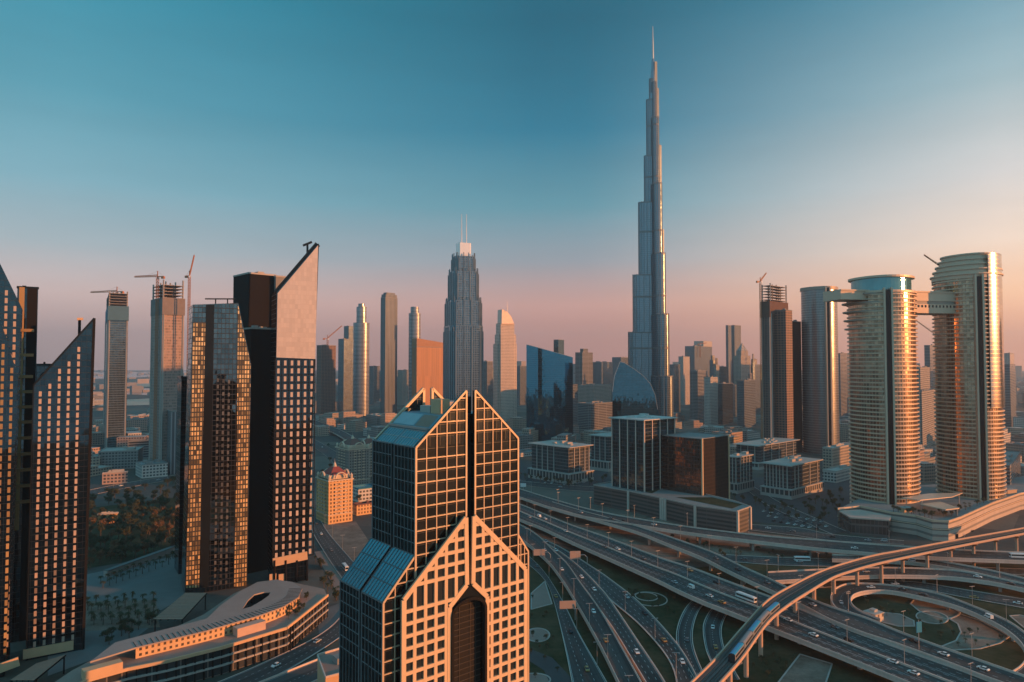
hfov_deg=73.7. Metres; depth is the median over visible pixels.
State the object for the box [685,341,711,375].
skyline tower
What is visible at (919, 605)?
planting bed
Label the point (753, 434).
block
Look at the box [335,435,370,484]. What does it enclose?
domed hotel
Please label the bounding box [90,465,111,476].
block
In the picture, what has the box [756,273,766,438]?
tower crane
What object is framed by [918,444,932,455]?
block
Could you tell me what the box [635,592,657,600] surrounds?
planting bed
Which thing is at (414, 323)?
round tower
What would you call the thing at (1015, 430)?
block
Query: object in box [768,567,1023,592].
flyover
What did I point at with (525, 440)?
block
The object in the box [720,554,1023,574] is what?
road
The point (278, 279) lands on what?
grey stair tower
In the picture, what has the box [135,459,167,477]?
block
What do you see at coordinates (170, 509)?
tree
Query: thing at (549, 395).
glass wedge building
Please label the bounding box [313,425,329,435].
block
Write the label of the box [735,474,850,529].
forecourt
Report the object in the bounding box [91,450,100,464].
block
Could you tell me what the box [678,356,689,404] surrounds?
skyline tower
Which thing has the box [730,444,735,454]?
block
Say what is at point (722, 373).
skyline tower
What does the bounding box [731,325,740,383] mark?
skyline tower
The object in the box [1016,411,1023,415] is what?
block
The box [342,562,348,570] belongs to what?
bus
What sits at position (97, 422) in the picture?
block
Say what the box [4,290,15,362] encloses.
upper windows
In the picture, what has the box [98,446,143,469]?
block
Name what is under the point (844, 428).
block
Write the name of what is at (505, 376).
sail tower
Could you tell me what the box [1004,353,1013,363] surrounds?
skyline tower
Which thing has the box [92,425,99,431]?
block
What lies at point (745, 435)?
block
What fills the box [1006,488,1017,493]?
terrace kiosk
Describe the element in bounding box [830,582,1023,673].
flyover
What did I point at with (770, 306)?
unfinished tower
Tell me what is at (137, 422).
block
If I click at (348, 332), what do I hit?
skyline tower
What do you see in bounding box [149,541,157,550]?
tree
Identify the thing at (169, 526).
tree
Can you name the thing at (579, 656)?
road
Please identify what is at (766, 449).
office block
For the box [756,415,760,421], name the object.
block
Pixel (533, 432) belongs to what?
block
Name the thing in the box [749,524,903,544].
road
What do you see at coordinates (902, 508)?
terrace kiosk
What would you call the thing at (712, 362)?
hazy tower
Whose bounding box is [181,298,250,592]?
gold glass tower
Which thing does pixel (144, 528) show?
tree
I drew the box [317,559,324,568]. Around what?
tree
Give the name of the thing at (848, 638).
car
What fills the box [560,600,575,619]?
road sign
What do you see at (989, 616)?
van
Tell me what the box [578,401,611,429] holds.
building
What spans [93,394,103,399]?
block
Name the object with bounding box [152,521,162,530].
tree
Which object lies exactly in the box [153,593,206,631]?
pergola
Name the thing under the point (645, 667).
flyover
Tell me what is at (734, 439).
block
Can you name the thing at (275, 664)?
car
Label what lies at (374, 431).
block
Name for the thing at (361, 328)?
round tower
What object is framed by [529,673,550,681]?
planting bed
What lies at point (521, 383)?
skyline tower
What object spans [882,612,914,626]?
planting bed
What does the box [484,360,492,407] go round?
skyline tower
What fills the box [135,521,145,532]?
tree
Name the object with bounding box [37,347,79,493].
upper windows
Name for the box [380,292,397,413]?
slim tower
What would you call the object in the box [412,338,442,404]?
pitched tower
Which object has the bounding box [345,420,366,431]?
block
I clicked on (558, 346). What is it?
skyline tower
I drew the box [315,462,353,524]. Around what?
domed hotel
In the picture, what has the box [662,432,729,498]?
bronze glass building
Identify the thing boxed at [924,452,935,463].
block
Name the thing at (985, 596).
road
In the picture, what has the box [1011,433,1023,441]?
block
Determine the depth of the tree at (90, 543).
544.44 m
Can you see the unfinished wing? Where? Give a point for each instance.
(784, 375)
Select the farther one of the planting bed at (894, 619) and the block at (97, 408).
the block at (97, 408)
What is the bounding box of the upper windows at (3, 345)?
[0,344,12,532]
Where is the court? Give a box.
[85,600,159,630]
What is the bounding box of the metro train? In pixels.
[728,602,779,662]
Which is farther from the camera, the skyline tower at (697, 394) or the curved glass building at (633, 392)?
the skyline tower at (697, 394)
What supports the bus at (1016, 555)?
on the flyover at (809, 545)
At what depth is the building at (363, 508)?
679.18 m
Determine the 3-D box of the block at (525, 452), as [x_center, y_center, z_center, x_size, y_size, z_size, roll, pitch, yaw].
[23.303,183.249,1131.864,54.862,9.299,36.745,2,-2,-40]
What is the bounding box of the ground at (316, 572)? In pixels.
[0,370,1023,681]
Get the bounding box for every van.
[687,583,694,588]
[984,613,993,618]
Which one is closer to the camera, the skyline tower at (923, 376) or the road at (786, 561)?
the road at (786, 561)
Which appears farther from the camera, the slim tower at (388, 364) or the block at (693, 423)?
the slim tower at (388, 364)
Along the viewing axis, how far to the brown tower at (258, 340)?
496.18 m
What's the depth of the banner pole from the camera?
338.22 m
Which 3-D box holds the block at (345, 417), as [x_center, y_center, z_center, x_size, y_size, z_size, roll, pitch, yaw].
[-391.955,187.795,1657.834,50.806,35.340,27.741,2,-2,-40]
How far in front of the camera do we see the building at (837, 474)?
870.14 m
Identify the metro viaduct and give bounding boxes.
[690,527,1023,681]
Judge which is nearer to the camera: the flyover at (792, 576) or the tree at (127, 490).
the flyover at (792, 576)
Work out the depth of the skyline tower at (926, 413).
1230.78 m
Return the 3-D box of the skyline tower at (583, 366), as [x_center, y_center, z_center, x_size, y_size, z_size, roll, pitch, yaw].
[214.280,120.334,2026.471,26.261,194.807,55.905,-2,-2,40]
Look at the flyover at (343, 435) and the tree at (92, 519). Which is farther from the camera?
the flyover at (343, 435)
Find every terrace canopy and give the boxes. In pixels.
[903,493,962,509]
[920,502,958,516]
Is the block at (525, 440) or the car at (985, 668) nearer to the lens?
the car at (985, 668)
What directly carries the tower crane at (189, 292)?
on the ground at (316, 572)
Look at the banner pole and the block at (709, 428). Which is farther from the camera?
the block at (709, 428)
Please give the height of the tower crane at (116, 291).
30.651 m
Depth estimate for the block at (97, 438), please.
1264.83 m
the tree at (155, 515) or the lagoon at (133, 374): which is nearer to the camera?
the tree at (155, 515)
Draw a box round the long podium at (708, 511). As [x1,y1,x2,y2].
[593,481,751,532]
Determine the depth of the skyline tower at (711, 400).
1654.39 m
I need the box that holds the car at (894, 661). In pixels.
[886,658,898,663]
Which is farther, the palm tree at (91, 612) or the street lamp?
the palm tree at (91, 612)
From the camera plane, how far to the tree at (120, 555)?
516.20 m
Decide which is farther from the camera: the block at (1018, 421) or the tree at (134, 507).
the block at (1018, 421)
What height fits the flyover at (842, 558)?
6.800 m
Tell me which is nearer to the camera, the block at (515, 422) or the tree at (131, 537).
the tree at (131, 537)
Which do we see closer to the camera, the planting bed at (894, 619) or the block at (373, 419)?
the planting bed at (894, 619)
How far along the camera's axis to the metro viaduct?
412.95 m
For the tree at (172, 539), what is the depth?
545.82 m
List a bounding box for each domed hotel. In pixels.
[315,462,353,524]
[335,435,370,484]
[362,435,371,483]
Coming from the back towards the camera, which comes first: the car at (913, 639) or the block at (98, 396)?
the block at (98, 396)
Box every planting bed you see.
[529,628,549,641]
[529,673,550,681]
[531,581,552,609]
[634,592,667,605]
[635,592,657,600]
[778,654,832,681]
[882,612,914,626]
[910,599,960,618]
[916,611,948,623]
[942,614,1008,650]
[1009,614,1023,627]
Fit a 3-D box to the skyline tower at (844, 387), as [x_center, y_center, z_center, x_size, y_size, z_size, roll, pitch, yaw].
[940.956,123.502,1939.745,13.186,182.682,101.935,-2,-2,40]
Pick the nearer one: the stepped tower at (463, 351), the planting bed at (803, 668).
the planting bed at (803, 668)
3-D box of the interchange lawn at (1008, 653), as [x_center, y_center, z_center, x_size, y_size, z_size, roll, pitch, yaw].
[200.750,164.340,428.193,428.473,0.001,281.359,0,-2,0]
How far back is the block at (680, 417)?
1798.84 m
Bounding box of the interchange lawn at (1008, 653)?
[526,546,1023,681]
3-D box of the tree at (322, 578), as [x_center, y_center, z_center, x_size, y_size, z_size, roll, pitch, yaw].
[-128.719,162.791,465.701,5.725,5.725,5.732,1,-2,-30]
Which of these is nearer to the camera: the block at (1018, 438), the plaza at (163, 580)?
the plaza at (163, 580)
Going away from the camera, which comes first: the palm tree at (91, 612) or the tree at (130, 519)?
the palm tree at (91, 612)
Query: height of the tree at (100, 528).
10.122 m
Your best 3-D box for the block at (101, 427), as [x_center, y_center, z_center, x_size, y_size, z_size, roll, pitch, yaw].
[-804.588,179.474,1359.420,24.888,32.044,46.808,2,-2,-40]
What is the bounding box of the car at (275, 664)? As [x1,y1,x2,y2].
[271,662,280,667]
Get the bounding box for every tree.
[88,539,97,549]
[88,611,95,620]
[89,503,95,510]
[89,517,95,525]
[89,533,97,544]
[97,520,106,525]
[97,525,103,535]
[98,535,110,547]
[99,628,110,641]
[104,495,111,503]
[105,635,114,644]
[107,514,117,523]
[109,487,119,498]
[109,626,116,635]
[113,518,121,526]
[115,552,126,561]
[116,617,128,629]
[117,503,125,511]
[118,623,125,635]
[120,526,130,537]
[122,512,131,520]
[124,488,132,496]
[124,516,133,523]
[125,627,133,637]
[127,535,135,545]
[127,618,135,626]
[129,543,142,558]
[130,510,137,517]
[131,505,139,517]
[134,620,142,629]
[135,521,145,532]
[139,505,146,514]
[141,525,151,537]
[142,539,152,552]
[144,612,155,624]
[145,506,156,511]
[148,513,158,518]
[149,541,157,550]
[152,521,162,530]
[156,531,165,547]
[158,526,165,531]
[161,492,168,497]
[163,478,172,485]
[165,507,172,515]
[166,522,174,533]
[169,536,174,545]
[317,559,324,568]
[319,575,327,583]
[332,590,339,600]
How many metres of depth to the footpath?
338.15 m
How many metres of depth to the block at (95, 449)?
1078.56 m
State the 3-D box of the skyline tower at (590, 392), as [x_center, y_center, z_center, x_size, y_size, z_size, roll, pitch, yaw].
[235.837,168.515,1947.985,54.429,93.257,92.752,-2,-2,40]
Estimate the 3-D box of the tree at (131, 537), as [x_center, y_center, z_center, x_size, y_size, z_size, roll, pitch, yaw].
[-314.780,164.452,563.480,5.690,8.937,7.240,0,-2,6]
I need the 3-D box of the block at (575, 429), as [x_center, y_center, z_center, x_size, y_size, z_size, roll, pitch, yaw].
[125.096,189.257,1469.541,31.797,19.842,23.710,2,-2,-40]
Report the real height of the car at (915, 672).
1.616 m
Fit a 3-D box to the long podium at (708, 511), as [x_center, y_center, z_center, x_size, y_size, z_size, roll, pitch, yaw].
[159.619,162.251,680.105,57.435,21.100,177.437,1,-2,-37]
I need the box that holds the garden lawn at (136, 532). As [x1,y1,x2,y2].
[87,498,174,567]
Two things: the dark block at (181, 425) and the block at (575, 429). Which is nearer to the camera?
the dark block at (181, 425)
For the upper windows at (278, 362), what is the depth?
473.83 m
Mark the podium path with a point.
(96, 645)
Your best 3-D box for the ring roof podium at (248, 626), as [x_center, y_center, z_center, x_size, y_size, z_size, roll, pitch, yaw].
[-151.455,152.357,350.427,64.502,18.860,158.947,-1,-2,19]
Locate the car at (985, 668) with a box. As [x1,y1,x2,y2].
[976,665,989,670]
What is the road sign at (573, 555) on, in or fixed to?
on the interchange lawn at (1008, 653)
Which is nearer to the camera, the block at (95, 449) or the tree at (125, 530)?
the tree at (125, 530)
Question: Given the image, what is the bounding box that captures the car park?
[519,463,611,486]
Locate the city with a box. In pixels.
[93,361,1023,394]
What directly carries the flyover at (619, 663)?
on the interchange lawn at (1008, 653)
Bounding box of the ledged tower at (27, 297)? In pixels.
[12,285,38,641]
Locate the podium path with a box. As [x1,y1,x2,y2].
[48,628,147,675]
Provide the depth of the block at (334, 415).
1713.37 m
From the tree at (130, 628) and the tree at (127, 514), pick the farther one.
the tree at (127, 514)
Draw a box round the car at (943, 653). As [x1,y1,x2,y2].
[937,651,949,655]
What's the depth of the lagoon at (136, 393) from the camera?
3442.77 m
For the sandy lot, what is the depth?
593.06 m
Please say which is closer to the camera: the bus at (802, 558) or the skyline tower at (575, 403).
the bus at (802, 558)
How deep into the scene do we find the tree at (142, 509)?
677.26 m
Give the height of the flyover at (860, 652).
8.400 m
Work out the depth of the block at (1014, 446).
1061.45 m
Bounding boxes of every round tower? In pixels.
[353,304,369,415]
[408,307,420,401]
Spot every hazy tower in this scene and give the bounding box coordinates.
[710,355,715,376]
[714,358,718,382]
[733,384,736,416]
[751,354,754,379]
[760,365,761,405]
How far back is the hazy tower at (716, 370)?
1907.47 m
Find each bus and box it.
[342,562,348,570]
[736,591,756,602]
[794,556,809,560]
[1009,552,1023,557]
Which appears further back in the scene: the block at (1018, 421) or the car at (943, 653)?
the block at (1018, 421)
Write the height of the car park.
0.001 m
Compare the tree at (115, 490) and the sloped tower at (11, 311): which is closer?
the sloped tower at (11, 311)
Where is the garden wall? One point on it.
(151, 556)
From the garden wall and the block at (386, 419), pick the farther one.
the block at (386, 419)
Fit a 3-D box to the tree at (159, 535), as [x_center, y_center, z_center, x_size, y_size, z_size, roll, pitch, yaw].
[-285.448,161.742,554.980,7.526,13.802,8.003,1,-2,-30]
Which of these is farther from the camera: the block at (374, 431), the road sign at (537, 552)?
the block at (374, 431)
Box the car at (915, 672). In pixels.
[907,670,919,675]
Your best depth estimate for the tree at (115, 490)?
755.70 m
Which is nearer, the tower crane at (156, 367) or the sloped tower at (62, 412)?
the sloped tower at (62, 412)
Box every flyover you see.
[259,659,316,681]
[313,419,354,439]
[519,488,1023,569]
[519,503,987,681]
[519,524,641,681]
[548,544,664,681]
[552,501,1023,681]
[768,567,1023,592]
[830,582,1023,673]
[832,554,1023,582]
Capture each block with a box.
[36,362,50,380]
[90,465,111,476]
[91,432,103,444]
[91,447,99,452]
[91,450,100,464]
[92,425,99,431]
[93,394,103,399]
[93,407,102,410]
[93,419,102,424]
[95,399,103,404]
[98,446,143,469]
[99,423,102,431]
[116,435,148,446]
[126,417,147,430]
[126,427,139,430]
[126,432,148,436]
[127,413,148,417]
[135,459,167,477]
[174,376,186,573]
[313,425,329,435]
[319,412,339,420]
[320,417,338,426]
[337,424,344,428]
[338,411,362,423]
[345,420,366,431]
[363,428,370,435]
[366,413,381,425]
[367,426,385,436]
[374,401,379,406]
[380,412,396,425]
[507,417,525,428]
[515,433,532,448]
[517,428,537,441]
[519,448,531,456]
[527,440,593,483]
[551,433,575,442]
[573,425,578,433]
[584,430,610,443]
[588,432,610,471]
[673,412,684,420]
[675,421,681,428]
[684,420,702,427]
[704,425,723,432]
[711,429,742,441]
[722,428,747,441]
[723,434,738,444]
[725,426,751,429]
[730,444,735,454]
[730,451,753,493]
[732,437,800,469]
[748,429,759,438]
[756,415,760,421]
[760,456,823,499]
[839,423,849,442]
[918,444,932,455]
[918,449,924,461]
[919,461,936,482]
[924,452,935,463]
[1004,428,1010,442]
[1005,427,1023,434]
[1005,442,1023,460]
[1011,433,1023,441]
[1013,416,1023,427]
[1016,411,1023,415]
[1021,463,1023,473]
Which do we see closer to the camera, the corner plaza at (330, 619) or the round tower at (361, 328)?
the corner plaza at (330, 619)
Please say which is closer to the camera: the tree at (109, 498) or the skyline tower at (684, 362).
the tree at (109, 498)
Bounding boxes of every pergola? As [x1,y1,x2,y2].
[10,655,65,681]
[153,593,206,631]
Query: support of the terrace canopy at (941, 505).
on the round towers podium at (937, 526)
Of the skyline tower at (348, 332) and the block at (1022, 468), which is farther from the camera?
the skyline tower at (348, 332)
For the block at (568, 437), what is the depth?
1164.16 m
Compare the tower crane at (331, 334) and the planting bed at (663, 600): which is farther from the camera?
the tower crane at (331, 334)
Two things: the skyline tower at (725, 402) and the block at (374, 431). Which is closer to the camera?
the block at (374, 431)
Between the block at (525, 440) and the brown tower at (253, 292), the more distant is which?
the block at (525, 440)
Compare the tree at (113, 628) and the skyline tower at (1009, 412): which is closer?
the tree at (113, 628)
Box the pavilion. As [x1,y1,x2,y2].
[839,509,890,536]
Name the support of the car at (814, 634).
on the flyover at (860, 652)
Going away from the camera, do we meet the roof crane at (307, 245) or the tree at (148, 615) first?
the tree at (148, 615)
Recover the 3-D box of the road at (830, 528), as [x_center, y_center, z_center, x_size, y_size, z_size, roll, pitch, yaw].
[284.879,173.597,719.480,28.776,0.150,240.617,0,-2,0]
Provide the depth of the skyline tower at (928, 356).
1707.24 m
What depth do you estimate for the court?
405.14 m
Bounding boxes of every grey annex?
[128,439,148,457]
[166,410,176,474]
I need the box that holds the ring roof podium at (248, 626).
[56,580,328,681]
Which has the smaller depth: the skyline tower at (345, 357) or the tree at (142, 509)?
the tree at (142, 509)
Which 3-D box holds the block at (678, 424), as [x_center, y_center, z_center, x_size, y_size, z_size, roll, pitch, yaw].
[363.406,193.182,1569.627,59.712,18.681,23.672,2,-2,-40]
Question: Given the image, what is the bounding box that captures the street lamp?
[604,634,610,657]
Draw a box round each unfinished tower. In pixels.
[103,291,128,447]
[148,280,184,460]
[760,283,787,437]
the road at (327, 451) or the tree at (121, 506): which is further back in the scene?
the road at (327, 451)
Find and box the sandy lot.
[323,521,367,560]
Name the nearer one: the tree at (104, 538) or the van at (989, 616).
the van at (989, 616)
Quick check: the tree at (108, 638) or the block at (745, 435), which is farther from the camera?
the block at (745, 435)
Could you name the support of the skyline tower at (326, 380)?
on the ground at (316, 572)
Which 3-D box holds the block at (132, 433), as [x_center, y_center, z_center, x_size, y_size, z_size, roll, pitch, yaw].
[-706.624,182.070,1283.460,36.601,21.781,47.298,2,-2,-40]
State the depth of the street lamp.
335.07 m
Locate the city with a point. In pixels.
(132, 386)
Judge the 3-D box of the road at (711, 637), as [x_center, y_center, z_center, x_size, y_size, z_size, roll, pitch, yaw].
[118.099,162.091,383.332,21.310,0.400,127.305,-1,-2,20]
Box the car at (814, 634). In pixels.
[808,632,818,636]
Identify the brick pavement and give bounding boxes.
[315,551,340,590]
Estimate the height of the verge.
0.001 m
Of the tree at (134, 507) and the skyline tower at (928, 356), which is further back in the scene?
the skyline tower at (928, 356)
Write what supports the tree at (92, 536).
on the ground at (316, 572)
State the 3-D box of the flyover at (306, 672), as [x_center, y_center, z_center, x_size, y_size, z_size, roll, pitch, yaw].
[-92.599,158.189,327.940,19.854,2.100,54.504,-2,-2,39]
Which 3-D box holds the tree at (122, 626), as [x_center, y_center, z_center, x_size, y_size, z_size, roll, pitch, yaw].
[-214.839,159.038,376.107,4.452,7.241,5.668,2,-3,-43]
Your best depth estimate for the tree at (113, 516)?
638.32 m
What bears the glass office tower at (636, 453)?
on the ground at (316, 572)
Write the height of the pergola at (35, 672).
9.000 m
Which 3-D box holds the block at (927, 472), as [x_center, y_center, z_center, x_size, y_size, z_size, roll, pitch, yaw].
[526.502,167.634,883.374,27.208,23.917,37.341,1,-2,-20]
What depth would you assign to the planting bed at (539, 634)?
378.20 m
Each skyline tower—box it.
[316,345,335,414]
[338,338,352,411]
[344,325,352,410]
[369,366,379,404]
[397,369,407,404]
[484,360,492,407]
[517,365,525,404]
[554,340,563,353]
[573,384,577,422]
[575,349,592,384]
[578,383,610,402]
[593,361,612,401]
[612,357,627,380]
[670,364,679,412]
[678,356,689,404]
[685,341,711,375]
[690,370,706,420]
[704,376,717,425]
[712,366,726,382]
[718,382,732,423]
[726,325,731,382]
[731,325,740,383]
[734,343,750,387]
[737,379,755,427]
[755,364,760,411]
[792,320,802,452]
[838,352,849,415]
[917,366,929,389]
[917,389,935,446]
[924,344,934,388]
[1003,364,1015,426]
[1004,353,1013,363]
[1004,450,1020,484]
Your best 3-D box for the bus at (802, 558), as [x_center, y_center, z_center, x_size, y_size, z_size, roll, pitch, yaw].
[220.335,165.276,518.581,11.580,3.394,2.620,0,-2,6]
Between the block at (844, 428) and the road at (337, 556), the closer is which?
the road at (337, 556)
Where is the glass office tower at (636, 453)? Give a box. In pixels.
[608,413,677,491]
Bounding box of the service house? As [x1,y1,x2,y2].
[863,608,884,621]
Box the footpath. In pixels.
[529,650,570,681]
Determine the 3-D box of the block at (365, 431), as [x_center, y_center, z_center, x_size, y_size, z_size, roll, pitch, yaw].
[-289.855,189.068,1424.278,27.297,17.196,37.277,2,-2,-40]
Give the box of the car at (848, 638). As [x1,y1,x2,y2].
[843,636,853,641]
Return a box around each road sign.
[534,549,550,557]
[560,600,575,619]
[570,551,587,563]
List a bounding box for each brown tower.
[233,271,274,327]
[244,325,270,573]
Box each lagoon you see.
[94,371,185,378]
[127,388,149,394]
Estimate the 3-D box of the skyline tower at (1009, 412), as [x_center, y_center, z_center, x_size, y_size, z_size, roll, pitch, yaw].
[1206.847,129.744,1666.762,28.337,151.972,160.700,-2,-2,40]
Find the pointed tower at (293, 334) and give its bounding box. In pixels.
[268,242,319,581]
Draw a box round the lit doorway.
[269,574,283,580]
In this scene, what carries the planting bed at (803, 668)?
on the interchange lawn at (1008, 653)
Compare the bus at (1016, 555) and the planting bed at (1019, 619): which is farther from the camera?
the bus at (1016, 555)
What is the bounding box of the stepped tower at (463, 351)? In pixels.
[443,214,483,410]
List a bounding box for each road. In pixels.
[90,475,175,493]
[218,618,338,681]
[309,517,353,577]
[312,439,335,462]
[519,481,593,491]
[529,556,606,681]
[542,538,695,681]
[676,601,702,676]
[703,609,739,679]
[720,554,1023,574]
[749,487,845,533]
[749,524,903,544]
[820,580,1023,607]
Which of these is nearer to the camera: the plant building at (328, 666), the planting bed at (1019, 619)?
the plant building at (328, 666)
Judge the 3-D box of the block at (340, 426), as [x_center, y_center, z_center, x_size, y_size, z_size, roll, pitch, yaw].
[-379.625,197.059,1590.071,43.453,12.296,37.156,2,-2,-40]
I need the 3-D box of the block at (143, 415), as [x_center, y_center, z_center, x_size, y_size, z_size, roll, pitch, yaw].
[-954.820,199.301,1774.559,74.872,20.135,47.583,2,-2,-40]
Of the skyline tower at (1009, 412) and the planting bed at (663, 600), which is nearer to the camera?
the planting bed at (663, 600)
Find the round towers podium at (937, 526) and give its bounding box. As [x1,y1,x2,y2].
[837,476,1023,540]
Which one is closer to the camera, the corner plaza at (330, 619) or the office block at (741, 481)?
the corner plaza at (330, 619)
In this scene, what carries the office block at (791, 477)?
on the ground at (316, 572)
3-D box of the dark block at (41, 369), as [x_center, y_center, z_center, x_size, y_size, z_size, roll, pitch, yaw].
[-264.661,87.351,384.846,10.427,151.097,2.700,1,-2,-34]
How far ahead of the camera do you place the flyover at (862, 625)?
380.71 m
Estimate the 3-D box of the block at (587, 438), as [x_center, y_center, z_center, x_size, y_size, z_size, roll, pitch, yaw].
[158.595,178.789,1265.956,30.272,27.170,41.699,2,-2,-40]
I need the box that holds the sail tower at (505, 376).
[493,309,516,421]
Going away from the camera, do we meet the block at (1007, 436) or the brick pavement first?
the brick pavement
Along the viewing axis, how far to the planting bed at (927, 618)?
403.27 m
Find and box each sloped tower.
[0,264,22,660]
[0,318,19,677]
[23,318,95,660]
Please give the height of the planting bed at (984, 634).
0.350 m
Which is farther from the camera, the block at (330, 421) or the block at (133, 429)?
the block at (330, 421)
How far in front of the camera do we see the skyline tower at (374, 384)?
2505.67 m
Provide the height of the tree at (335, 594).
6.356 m
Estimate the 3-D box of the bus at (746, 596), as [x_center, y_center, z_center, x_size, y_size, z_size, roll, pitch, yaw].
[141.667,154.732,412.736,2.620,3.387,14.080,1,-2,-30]
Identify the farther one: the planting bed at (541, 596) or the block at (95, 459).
the block at (95, 459)
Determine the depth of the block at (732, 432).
1237.25 m
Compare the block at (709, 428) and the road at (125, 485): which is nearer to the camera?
the road at (125, 485)
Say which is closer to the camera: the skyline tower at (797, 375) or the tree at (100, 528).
the tree at (100, 528)
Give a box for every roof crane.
[77,318,82,333]
[303,241,311,252]
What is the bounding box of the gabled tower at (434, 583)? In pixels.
[339,387,528,681]
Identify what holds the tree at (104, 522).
on the ground at (316, 572)
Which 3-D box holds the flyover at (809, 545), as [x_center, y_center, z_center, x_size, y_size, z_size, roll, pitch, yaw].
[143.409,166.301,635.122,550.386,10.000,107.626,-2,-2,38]
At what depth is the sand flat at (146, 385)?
4938.66 m
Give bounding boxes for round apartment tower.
[800,286,839,454]
[842,274,920,504]
[930,252,1006,500]
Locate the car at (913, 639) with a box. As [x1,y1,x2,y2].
[908,637,919,642]
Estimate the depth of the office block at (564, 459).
872.50 m
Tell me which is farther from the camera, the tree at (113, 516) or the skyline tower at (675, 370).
the skyline tower at (675, 370)
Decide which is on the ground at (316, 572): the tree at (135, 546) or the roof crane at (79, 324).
the tree at (135, 546)
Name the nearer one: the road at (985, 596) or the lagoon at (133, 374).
the road at (985, 596)
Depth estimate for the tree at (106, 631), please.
367.69 m
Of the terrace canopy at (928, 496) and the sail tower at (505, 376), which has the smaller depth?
the terrace canopy at (928, 496)
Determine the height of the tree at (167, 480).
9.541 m
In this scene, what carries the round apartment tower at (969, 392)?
on the ground at (316, 572)
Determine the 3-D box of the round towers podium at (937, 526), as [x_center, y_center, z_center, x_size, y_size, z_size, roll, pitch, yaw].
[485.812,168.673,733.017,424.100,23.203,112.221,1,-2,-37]
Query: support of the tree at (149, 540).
on the ground at (316, 572)
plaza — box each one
[86,556,183,610]
[318,604,338,639]
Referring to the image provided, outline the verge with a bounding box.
[519,499,1000,563]
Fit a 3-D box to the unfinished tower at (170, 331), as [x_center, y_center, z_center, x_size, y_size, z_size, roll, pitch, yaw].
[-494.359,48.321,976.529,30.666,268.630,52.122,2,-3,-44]
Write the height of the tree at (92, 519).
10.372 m
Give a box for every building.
[97,511,118,524]
[102,469,127,484]
[317,648,338,681]
[353,483,371,501]
[353,500,371,515]
[526,344,572,441]
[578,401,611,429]
[612,362,657,416]
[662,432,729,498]
[822,443,850,468]
[822,464,849,482]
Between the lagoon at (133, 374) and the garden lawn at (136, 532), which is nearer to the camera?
the garden lawn at (136, 532)
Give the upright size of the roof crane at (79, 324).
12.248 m
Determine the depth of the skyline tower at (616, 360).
2514.88 m
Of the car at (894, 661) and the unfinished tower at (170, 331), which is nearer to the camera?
the car at (894, 661)
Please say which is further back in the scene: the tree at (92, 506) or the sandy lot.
the tree at (92, 506)
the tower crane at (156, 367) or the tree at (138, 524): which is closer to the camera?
the tree at (138, 524)
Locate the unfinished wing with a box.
[775,308,793,438]
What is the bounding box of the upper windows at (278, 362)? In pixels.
[277,361,312,427]
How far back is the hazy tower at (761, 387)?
2328.12 m
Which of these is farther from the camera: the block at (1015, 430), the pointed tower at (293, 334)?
the block at (1015, 430)
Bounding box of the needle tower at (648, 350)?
[628,26,672,416]
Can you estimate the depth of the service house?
397.02 m
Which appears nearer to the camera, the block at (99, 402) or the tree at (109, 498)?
the tree at (109, 498)
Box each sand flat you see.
[93,383,149,386]
[99,398,149,405]
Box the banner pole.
[916,620,921,648]
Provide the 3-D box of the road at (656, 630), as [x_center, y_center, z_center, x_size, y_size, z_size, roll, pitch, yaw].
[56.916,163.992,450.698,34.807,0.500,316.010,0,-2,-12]
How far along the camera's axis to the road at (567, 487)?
832.86 m
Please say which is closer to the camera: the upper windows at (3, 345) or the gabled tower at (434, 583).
the gabled tower at (434, 583)
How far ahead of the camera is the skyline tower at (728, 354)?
2204.89 m
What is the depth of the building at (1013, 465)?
812.51 m
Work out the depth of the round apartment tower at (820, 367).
1133.59 m
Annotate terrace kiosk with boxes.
[900,506,911,512]
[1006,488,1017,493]
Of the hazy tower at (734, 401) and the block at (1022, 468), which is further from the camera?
the hazy tower at (734, 401)
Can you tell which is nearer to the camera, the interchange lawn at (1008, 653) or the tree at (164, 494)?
the interchange lawn at (1008, 653)
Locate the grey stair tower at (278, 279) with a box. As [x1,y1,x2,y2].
[274,275,285,289]
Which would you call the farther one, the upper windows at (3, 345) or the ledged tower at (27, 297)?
the ledged tower at (27, 297)
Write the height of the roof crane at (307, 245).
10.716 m
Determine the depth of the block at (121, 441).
1126.82 m
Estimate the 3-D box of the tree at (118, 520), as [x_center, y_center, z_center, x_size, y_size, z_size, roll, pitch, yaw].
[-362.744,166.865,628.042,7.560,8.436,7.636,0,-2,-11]
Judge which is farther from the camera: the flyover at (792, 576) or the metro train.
the flyover at (792, 576)
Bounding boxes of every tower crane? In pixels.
[90,287,123,292]
[135,271,164,458]
[185,255,194,375]
[323,325,341,342]
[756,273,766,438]
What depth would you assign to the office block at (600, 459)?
962.45 m
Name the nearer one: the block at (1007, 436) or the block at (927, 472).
the block at (927, 472)
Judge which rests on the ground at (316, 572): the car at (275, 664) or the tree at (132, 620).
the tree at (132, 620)
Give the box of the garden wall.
[103,545,174,576]
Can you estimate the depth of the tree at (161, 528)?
591.28 m
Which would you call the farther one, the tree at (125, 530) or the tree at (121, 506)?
the tree at (121, 506)

